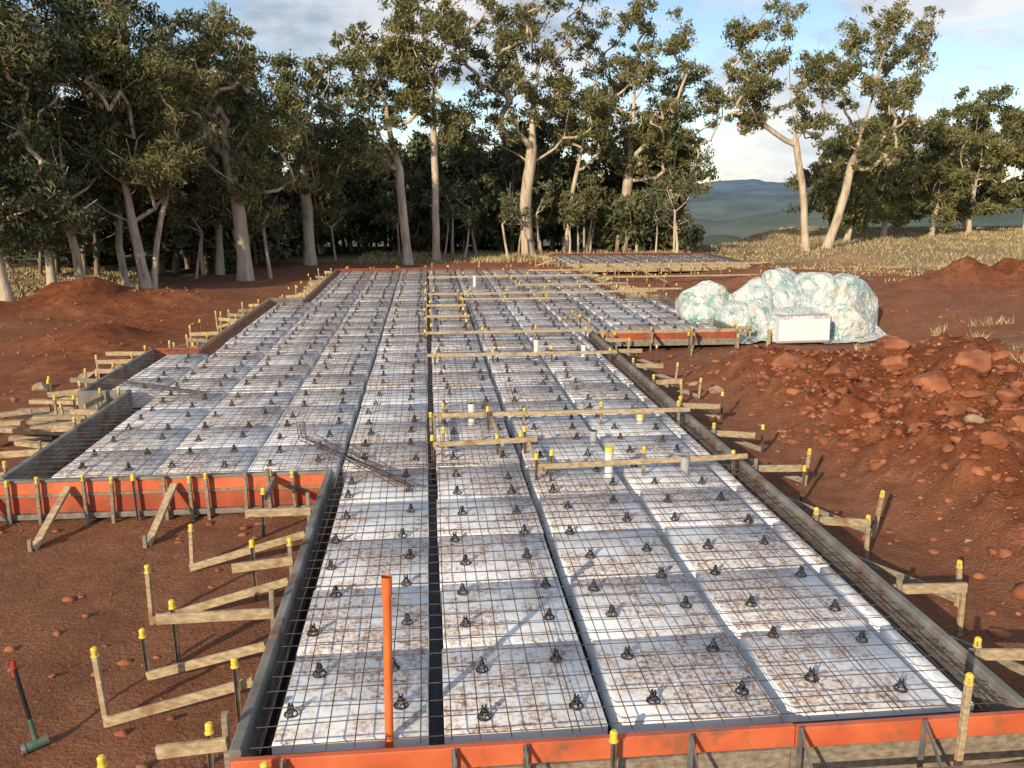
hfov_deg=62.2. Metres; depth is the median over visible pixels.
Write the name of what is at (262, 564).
timber brace
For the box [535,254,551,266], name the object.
timber brace
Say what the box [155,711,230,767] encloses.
timber brace
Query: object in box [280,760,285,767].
form bracket
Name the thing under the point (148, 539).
timber brace
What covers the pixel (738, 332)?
timber brace
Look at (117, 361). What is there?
timber brace
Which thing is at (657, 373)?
timber brace
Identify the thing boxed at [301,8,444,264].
eucalyptus tree
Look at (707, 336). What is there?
formwork board
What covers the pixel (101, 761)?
star picket
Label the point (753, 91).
eucalyptus tree
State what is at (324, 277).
timber brace
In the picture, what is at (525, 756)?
form bracket
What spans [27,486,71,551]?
timber brace
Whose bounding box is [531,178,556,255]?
sapling
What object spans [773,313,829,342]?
foam block
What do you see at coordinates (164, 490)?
timber peg
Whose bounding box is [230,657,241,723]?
star picket
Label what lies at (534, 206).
sapling
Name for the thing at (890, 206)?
eucalyptus tree
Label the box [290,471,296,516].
timber peg
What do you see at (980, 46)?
sky
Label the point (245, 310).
timber brace
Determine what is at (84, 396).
formwork board
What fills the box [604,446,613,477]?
drain pipe
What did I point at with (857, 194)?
eucalyptus tree
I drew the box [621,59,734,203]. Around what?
eucalyptus tree
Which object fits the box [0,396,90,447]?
timber offcuts
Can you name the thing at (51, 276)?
eucalyptus tree
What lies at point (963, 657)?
formwork board
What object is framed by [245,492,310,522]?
timber brace
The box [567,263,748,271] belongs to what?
formwork board
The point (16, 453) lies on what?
timber brace
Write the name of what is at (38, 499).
timber peg
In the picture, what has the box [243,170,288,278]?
sapling
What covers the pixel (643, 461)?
timber rail
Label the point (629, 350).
timber brace
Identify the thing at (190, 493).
timber peg
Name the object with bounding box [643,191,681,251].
sapling
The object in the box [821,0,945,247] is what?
eucalyptus tree
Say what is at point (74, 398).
timber brace
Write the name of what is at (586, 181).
sapling
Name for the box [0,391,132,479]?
formwork board
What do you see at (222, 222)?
sapling
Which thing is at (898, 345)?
rock
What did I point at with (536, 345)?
drain pipe
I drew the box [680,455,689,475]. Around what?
drain pipe
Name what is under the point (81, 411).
timber brace
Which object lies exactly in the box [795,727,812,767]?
form bracket
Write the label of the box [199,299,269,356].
formwork board
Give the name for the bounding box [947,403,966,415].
rock
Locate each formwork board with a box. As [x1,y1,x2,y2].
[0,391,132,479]
[0,469,333,520]
[77,348,155,406]
[78,389,132,409]
[154,347,199,361]
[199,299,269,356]
[229,470,333,767]
[230,710,1023,767]
[269,298,302,308]
[303,269,336,301]
[337,267,572,275]
[547,254,567,266]
[550,253,705,256]
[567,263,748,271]
[573,267,627,297]
[590,331,1023,712]
[592,328,735,346]
[628,295,658,299]
[659,294,735,337]
[706,252,749,268]
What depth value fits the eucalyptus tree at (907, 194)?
82.16 m
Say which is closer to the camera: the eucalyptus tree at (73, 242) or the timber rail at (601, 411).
the timber rail at (601, 411)
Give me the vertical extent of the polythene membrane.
0.012 m
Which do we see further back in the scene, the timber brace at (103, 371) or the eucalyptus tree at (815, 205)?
the eucalyptus tree at (815, 205)
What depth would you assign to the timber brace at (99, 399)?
14.47 m
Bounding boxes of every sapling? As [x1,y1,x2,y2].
[165,187,217,274]
[165,191,215,278]
[206,158,259,214]
[206,169,271,232]
[224,191,245,243]
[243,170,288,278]
[293,204,328,236]
[308,172,326,253]
[313,199,348,260]
[381,194,414,255]
[417,177,459,254]
[429,171,481,255]
[441,188,479,258]
[452,186,496,253]
[498,182,531,259]
[498,198,538,252]
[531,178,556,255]
[531,196,560,251]
[558,178,598,251]
[558,190,583,252]
[574,184,608,251]
[575,186,609,251]
[576,166,603,250]
[628,195,656,252]
[638,176,671,251]
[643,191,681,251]
[655,169,699,252]
[659,201,694,252]
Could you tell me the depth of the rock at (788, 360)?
16.45 m
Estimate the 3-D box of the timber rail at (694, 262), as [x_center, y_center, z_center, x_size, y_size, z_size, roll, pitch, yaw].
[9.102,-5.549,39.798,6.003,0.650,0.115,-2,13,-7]
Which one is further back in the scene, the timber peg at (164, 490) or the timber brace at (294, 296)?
the timber brace at (294, 296)
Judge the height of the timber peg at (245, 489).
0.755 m
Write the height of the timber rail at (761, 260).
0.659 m
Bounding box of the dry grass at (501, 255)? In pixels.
[5,225,1023,362]
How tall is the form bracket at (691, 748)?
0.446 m
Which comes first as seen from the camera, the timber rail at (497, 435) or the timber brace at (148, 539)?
the timber brace at (148, 539)
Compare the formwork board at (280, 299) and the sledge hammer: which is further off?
the formwork board at (280, 299)
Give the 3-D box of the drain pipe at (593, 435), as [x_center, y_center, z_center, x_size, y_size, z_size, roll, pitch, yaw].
[1.147,0.876,11.966,0.105,0.450,0.105,-1,13,-6]
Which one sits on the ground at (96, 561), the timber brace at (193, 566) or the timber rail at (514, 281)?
the timber brace at (193, 566)
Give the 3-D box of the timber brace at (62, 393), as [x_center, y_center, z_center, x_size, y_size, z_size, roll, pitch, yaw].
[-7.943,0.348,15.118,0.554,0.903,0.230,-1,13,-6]
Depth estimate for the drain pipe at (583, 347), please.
18.20 m
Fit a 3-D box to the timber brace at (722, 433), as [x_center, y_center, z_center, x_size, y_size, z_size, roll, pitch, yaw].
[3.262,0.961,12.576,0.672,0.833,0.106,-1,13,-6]
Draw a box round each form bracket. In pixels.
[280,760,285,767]
[451,749,456,767]
[523,745,528,767]
[687,734,698,767]
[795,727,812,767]
[917,719,942,767]
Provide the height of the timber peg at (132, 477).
0.762 m
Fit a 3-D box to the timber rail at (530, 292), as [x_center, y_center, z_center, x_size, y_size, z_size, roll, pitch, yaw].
[1.055,-2.880,27.990,7.601,0.720,0.106,-1,13,-6]
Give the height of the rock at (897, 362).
0.408 m
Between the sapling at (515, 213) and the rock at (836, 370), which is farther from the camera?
the sapling at (515, 213)
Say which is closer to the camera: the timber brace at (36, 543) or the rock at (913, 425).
the timber brace at (36, 543)
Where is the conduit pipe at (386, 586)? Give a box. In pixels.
[381,574,393,747]
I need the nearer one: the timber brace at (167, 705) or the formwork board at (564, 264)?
the timber brace at (167, 705)
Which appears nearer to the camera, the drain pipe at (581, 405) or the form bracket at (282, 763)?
the form bracket at (282, 763)
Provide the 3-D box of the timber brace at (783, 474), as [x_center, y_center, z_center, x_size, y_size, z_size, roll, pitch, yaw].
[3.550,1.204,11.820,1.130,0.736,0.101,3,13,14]
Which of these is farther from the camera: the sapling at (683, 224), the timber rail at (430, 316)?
the sapling at (683, 224)
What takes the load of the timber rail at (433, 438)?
on the polythene membrane
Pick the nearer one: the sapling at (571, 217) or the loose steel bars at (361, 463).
the loose steel bars at (361, 463)
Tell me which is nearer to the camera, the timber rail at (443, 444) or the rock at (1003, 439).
the rock at (1003, 439)
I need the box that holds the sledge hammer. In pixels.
[10,660,50,755]
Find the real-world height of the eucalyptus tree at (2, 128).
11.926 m
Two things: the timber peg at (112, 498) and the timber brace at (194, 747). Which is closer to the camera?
the timber brace at (194, 747)
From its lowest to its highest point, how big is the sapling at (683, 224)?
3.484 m
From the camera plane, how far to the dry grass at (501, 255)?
52.19 m
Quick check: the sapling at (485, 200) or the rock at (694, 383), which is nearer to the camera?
the rock at (694, 383)
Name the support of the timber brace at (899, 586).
on the ground at (96, 561)
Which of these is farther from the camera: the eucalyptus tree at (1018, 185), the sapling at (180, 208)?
the eucalyptus tree at (1018, 185)
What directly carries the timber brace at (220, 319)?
on the ground at (96, 561)
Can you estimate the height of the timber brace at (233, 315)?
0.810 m
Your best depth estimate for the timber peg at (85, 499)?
10.30 m
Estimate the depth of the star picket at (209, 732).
5.50 m
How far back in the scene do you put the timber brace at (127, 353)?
18.56 m
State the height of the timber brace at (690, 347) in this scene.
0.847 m
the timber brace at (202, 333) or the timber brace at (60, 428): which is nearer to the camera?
the timber brace at (60, 428)
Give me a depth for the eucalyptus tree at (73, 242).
30.77 m
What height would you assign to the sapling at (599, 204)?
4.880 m
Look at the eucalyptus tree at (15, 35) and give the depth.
28.37 m
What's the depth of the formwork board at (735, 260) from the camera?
43.87 m
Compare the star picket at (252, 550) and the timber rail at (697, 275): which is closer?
the star picket at (252, 550)
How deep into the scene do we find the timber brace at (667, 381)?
15.80 m
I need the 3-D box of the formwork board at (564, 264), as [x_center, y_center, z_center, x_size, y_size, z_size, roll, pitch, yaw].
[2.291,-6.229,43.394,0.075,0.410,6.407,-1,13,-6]
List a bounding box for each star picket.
[96,754,107,767]
[168,599,180,663]
[204,721,213,767]
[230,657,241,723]
[249,539,258,602]
[260,761,268,767]
[609,729,618,767]
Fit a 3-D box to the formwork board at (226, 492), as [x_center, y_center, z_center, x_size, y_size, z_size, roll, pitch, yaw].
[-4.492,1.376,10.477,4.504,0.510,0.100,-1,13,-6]
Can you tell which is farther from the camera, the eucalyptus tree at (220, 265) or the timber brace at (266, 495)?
the eucalyptus tree at (220, 265)
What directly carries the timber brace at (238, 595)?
on the ground at (96, 561)
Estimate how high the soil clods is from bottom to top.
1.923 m
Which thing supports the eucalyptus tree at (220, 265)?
on the ground at (96, 561)
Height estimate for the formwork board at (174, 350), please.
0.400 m
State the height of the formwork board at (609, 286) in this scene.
0.420 m
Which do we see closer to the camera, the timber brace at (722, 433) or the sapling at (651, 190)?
the timber brace at (722, 433)
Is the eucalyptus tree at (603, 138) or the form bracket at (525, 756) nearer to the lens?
the form bracket at (525, 756)
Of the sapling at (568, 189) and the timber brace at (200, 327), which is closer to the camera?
the timber brace at (200, 327)
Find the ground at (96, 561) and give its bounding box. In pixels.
[0,227,1023,767]
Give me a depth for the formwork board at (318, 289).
31.85 m
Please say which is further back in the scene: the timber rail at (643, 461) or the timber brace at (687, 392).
the timber brace at (687, 392)
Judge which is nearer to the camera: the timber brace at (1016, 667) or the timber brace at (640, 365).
the timber brace at (1016, 667)
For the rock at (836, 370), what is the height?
0.305 m
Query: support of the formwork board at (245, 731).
on the ground at (96, 561)
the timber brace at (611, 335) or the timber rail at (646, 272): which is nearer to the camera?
the timber brace at (611, 335)
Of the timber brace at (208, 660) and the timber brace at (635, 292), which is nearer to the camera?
the timber brace at (208, 660)
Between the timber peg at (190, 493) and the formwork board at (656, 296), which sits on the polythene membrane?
the formwork board at (656, 296)
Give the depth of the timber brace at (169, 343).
19.37 m
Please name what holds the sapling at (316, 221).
on the ground at (96, 561)
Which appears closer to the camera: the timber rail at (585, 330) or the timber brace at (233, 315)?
the timber rail at (585, 330)
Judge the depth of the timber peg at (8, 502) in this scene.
10.22 m
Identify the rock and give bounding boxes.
[32,382,52,390]
[77,371,100,377]
[688,381,697,385]
[708,385,723,393]
[772,352,806,369]
[823,363,847,377]
[876,335,910,353]
[882,354,909,369]
[909,422,931,428]
[910,369,951,392]
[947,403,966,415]
[954,349,991,377]
[979,431,1009,449]
[992,350,1019,360]
[1012,415,1023,431]
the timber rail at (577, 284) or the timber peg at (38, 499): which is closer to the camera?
the timber peg at (38, 499)
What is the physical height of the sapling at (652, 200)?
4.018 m
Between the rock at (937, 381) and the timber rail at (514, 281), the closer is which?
the rock at (937, 381)
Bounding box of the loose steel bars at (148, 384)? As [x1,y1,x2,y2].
[99,377,207,393]
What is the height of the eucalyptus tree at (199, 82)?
9.778 m
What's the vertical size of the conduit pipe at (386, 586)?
1.408 m
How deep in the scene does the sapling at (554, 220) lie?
54.24 m
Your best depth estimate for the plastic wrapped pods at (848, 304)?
23.00 m
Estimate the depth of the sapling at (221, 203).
37.23 m
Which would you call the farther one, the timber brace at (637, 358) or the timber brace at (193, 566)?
the timber brace at (637, 358)
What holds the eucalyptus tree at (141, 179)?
on the ground at (96, 561)
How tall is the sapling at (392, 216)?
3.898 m
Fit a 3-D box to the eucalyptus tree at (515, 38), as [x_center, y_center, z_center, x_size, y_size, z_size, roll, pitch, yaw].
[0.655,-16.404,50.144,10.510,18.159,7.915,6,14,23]
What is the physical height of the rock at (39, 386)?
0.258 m
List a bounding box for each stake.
[766,329,772,346]
[953,672,973,765]
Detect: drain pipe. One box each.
[468,403,474,424]
[473,275,475,287]
[534,339,538,359]
[579,402,584,418]
[581,344,586,356]
[590,430,596,444]
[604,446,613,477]
[637,413,643,423]
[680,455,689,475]
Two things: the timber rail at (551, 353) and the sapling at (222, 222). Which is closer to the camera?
the timber rail at (551, 353)
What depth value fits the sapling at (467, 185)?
51.15 m
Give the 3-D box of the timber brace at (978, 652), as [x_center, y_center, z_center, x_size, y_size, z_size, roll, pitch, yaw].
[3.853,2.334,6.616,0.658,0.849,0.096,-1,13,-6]
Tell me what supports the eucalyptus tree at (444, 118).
on the ground at (96, 561)
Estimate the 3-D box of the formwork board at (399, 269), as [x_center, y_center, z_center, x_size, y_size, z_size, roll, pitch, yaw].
[-2.512,-5.041,38.278,10.632,0.411,0.056,-1,13,-6]
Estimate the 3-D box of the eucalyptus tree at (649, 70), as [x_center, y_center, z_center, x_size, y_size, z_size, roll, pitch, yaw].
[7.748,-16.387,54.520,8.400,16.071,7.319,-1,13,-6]
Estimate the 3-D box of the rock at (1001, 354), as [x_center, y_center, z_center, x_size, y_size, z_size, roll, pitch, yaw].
[9.251,-0.492,16.160,0.680,0.336,0.458,-1,13,-6]
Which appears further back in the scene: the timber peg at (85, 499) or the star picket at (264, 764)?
the timber peg at (85, 499)
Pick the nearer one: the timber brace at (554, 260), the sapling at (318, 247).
the timber brace at (554, 260)
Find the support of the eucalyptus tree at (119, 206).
on the ground at (96, 561)
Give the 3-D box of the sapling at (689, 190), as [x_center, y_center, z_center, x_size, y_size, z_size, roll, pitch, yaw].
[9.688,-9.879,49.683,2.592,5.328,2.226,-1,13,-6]
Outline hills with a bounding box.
[11,179,1023,259]
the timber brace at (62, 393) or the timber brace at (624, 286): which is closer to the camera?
the timber brace at (62, 393)
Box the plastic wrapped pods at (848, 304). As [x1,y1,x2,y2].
[675,268,888,343]
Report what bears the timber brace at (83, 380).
on the ground at (96, 561)
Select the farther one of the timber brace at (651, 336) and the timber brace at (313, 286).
the timber brace at (313, 286)
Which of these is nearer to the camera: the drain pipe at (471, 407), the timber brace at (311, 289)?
the drain pipe at (471, 407)
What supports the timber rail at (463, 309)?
on the polythene membrane
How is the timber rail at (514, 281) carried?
on the polythene membrane
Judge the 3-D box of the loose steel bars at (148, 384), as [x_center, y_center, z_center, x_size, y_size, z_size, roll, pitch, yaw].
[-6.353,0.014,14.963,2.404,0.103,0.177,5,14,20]
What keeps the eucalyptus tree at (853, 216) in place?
on the ground at (96, 561)
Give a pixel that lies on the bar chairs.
(548, 611)
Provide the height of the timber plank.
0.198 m
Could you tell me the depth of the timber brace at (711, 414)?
14.83 m
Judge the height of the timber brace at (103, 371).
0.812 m
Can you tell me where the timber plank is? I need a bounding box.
[927,762,1023,767]
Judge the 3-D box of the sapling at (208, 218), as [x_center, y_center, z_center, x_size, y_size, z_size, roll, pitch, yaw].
[-14.582,-7.044,39.767,2.593,4.222,2.552,10,16,36]
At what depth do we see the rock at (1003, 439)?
10.25 m
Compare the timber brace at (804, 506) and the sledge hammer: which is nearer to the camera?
the sledge hammer
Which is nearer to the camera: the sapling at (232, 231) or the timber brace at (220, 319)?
the timber brace at (220, 319)
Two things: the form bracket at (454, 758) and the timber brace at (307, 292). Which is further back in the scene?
the timber brace at (307, 292)
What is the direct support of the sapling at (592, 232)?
on the ground at (96, 561)
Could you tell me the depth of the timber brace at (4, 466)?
10.67 m
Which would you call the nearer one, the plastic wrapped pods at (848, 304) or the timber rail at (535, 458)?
the timber rail at (535, 458)
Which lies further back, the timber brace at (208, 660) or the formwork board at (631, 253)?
the formwork board at (631, 253)
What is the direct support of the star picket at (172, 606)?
on the ground at (96, 561)
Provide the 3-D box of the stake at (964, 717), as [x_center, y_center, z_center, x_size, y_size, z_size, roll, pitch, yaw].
[2.950,2.415,5.595,0.060,1.130,0.060,-1,13,-6]
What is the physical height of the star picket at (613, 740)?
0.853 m
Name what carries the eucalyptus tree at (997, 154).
on the ground at (96, 561)
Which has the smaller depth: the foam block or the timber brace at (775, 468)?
the timber brace at (775, 468)
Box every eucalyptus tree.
[0,0,106,300]
[0,0,153,278]
[0,2,53,225]
[0,59,122,284]
[15,0,208,287]
[39,0,177,286]
[125,31,226,288]
[131,0,314,280]
[145,9,270,274]
[253,49,375,265]
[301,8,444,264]
[372,0,478,262]
[434,0,617,255]
[541,89,627,252]
[563,0,701,250]
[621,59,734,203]
[720,0,850,250]
[782,132,866,232]
[806,124,891,239]
[820,139,902,231]
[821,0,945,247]
[842,112,932,237]
[871,142,940,229]
[899,113,985,235]
[932,124,1006,228]
[936,83,1023,232]
[976,123,1023,230]
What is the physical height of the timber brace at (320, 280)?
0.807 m
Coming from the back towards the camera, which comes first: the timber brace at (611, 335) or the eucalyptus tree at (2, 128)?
the eucalyptus tree at (2, 128)
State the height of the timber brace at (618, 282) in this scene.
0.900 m
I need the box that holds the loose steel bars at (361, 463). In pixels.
[296,420,423,487]
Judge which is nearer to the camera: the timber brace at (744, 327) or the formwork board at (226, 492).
the formwork board at (226, 492)
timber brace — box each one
[0,440,41,458]
[0,461,7,475]
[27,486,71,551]
[46,379,81,411]
[47,371,98,405]
[50,416,76,431]
[53,395,98,436]
[58,388,108,421]
[72,388,119,408]
[84,362,114,386]
[90,646,253,727]
[95,353,132,378]
[105,345,146,355]
[139,628,265,680]
[142,483,177,547]
[144,564,288,624]
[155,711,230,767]
[156,588,275,628]
[168,340,198,347]
[172,342,193,347]
[185,333,207,346]
[188,524,304,571]
[189,325,219,345]
[199,319,229,345]
[214,310,244,327]
[218,311,236,331]
[228,304,252,319]
[231,537,293,574]
[241,299,259,313]
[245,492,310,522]
[260,469,274,536]
[285,290,305,297]
[288,287,308,297]
[295,282,315,297]
[296,284,312,297]
[300,279,318,291]
[308,273,325,285]
[309,276,322,281]
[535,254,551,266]
[543,257,555,266]
[602,333,629,358]
[605,278,627,284]
[606,328,615,348]
[610,282,630,287]
[614,345,657,363]
[615,345,641,352]
[623,287,645,293]
[629,362,678,378]
[632,358,663,367]
[647,377,701,397]
[649,327,652,350]
[652,374,682,402]
[674,391,723,421]
[679,396,719,409]
[688,326,696,355]
[703,424,764,453]
[710,422,754,438]
[732,322,751,345]
[735,325,746,347]
[743,448,811,485]
[752,458,806,501]
[786,490,884,538]
[812,507,870,559]
[854,554,962,606]
[893,574,967,635]
[948,634,1023,675]
[968,636,1023,660]
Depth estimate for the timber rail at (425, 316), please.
23.80 m
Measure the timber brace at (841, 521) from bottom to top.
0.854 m
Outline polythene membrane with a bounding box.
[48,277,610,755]
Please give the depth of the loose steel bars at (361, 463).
10.82 m
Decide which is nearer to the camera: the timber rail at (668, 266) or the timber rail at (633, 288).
the timber rail at (633, 288)
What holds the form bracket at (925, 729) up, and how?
attached to the formwork board at (994, 737)
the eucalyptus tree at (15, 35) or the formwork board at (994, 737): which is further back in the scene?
the eucalyptus tree at (15, 35)
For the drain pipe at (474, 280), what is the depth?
30.92 m
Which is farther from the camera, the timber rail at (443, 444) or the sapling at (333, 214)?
the sapling at (333, 214)
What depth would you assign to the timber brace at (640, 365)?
17.34 m
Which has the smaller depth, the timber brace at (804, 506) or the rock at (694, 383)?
the timber brace at (804, 506)
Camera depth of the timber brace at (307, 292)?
29.61 m
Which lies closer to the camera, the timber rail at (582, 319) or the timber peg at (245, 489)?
the timber peg at (245, 489)
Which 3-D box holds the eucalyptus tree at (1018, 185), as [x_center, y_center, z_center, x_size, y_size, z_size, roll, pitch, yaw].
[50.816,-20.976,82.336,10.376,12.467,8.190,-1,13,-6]
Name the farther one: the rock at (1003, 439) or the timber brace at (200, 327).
the timber brace at (200, 327)
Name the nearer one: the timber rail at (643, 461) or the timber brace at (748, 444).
the timber rail at (643, 461)
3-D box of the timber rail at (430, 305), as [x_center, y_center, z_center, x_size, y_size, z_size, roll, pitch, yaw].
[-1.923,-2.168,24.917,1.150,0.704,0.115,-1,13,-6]
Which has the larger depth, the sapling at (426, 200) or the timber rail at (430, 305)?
the sapling at (426, 200)
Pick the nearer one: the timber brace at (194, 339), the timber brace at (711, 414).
the timber brace at (711, 414)
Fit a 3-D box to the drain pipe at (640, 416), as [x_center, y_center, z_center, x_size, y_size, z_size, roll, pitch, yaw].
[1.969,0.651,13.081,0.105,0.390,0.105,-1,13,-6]
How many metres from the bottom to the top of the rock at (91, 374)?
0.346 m
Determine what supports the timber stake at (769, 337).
on the ground at (96, 561)
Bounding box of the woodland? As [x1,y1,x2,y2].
[0,53,706,276]
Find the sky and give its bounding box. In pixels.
[6,0,1023,186]
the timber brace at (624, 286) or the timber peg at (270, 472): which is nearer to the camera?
the timber peg at (270, 472)
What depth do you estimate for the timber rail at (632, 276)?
32.96 m
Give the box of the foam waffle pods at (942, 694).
[52,254,973,754]
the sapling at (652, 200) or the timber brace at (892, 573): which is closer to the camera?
the timber brace at (892, 573)
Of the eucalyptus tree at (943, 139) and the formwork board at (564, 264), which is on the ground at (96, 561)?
the eucalyptus tree at (943, 139)
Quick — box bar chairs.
[78,253,907,721]
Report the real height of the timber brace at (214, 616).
0.851 m
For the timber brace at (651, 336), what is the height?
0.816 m
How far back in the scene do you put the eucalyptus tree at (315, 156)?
43.88 m
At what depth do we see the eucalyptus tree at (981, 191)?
85.50 m
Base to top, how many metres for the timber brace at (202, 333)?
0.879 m
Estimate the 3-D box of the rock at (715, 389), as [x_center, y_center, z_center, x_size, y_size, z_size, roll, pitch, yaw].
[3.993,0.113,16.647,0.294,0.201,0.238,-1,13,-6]
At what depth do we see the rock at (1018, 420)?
11.51 m
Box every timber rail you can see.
[423,291,426,338]
[426,323,591,348]
[427,298,465,308]
[427,309,469,330]
[427,345,616,364]
[428,271,592,281]
[428,284,656,298]
[429,412,436,477]
[432,400,689,425]
[433,426,536,457]
[457,289,468,327]
[464,292,550,307]
[486,406,503,452]
[503,268,517,289]
[516,278,611,290]
[519,431,541,480]
[528,265,651,280]
[539,446,747,481]
[571,310,593,341]
[584,262,750,277]
[601,272,663,287]
[625,262,666,291]
[628,283,681,296]
[644,258,767,272]
[665,270,761,283]
[728,251,774,267]
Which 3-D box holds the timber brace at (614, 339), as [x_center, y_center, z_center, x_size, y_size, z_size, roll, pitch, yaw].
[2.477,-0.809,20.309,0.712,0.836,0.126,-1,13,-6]
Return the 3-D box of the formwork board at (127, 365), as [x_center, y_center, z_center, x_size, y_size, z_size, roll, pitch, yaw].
[-7.738,-0.133,16.814,0.075,0.400,4.114,-1,13,-6]
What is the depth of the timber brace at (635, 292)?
29.70 m
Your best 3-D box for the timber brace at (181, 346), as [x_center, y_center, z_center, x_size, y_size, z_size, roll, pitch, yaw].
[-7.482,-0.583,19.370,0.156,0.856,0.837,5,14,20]
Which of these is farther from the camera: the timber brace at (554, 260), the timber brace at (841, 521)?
the timber brace at (554, 260)
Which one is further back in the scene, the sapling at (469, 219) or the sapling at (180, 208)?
the sapling at (469, 219)
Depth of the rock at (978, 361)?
14.84 m
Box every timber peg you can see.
[4,480,12,525]
[34,476,42,524]
[80,474,89,524]
[109,476,115,523]
[130,474,140,521]
[161,476,169,519]
[187,476,194,520]
[203,472,211,519]
[243,471,248,517]
[269,468,273,507]
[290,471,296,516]
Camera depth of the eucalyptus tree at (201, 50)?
35.98 m
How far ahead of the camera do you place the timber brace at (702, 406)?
14.16 m
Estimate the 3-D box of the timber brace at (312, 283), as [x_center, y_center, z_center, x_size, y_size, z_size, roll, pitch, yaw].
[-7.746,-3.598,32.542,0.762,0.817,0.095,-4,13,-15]
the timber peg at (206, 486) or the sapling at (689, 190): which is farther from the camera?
the sapling at (689, 190)
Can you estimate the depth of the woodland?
53.35 m
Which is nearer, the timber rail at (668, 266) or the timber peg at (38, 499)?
the timber peg at (38, 499)
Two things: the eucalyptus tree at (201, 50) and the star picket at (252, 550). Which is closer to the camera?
the star picket at (252, 550)
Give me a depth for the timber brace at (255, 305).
26.44 m
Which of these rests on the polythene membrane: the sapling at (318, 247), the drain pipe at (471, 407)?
the drain pipe at (471, 407)
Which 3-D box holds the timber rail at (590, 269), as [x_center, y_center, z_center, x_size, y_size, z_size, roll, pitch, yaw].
[3.313,-4.685,35.949,5.301,0.684,0.104,-2,13,-7]
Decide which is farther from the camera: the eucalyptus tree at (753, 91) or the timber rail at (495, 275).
the eucalyptus tree at (753, 91)
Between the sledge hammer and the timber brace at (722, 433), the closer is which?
the sledge hammer
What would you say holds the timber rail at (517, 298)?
on the polythene membrane
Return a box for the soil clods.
[0,262,1023,767]
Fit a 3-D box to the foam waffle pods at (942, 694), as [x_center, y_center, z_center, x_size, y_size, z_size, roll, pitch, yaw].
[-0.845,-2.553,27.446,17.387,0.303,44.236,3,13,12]

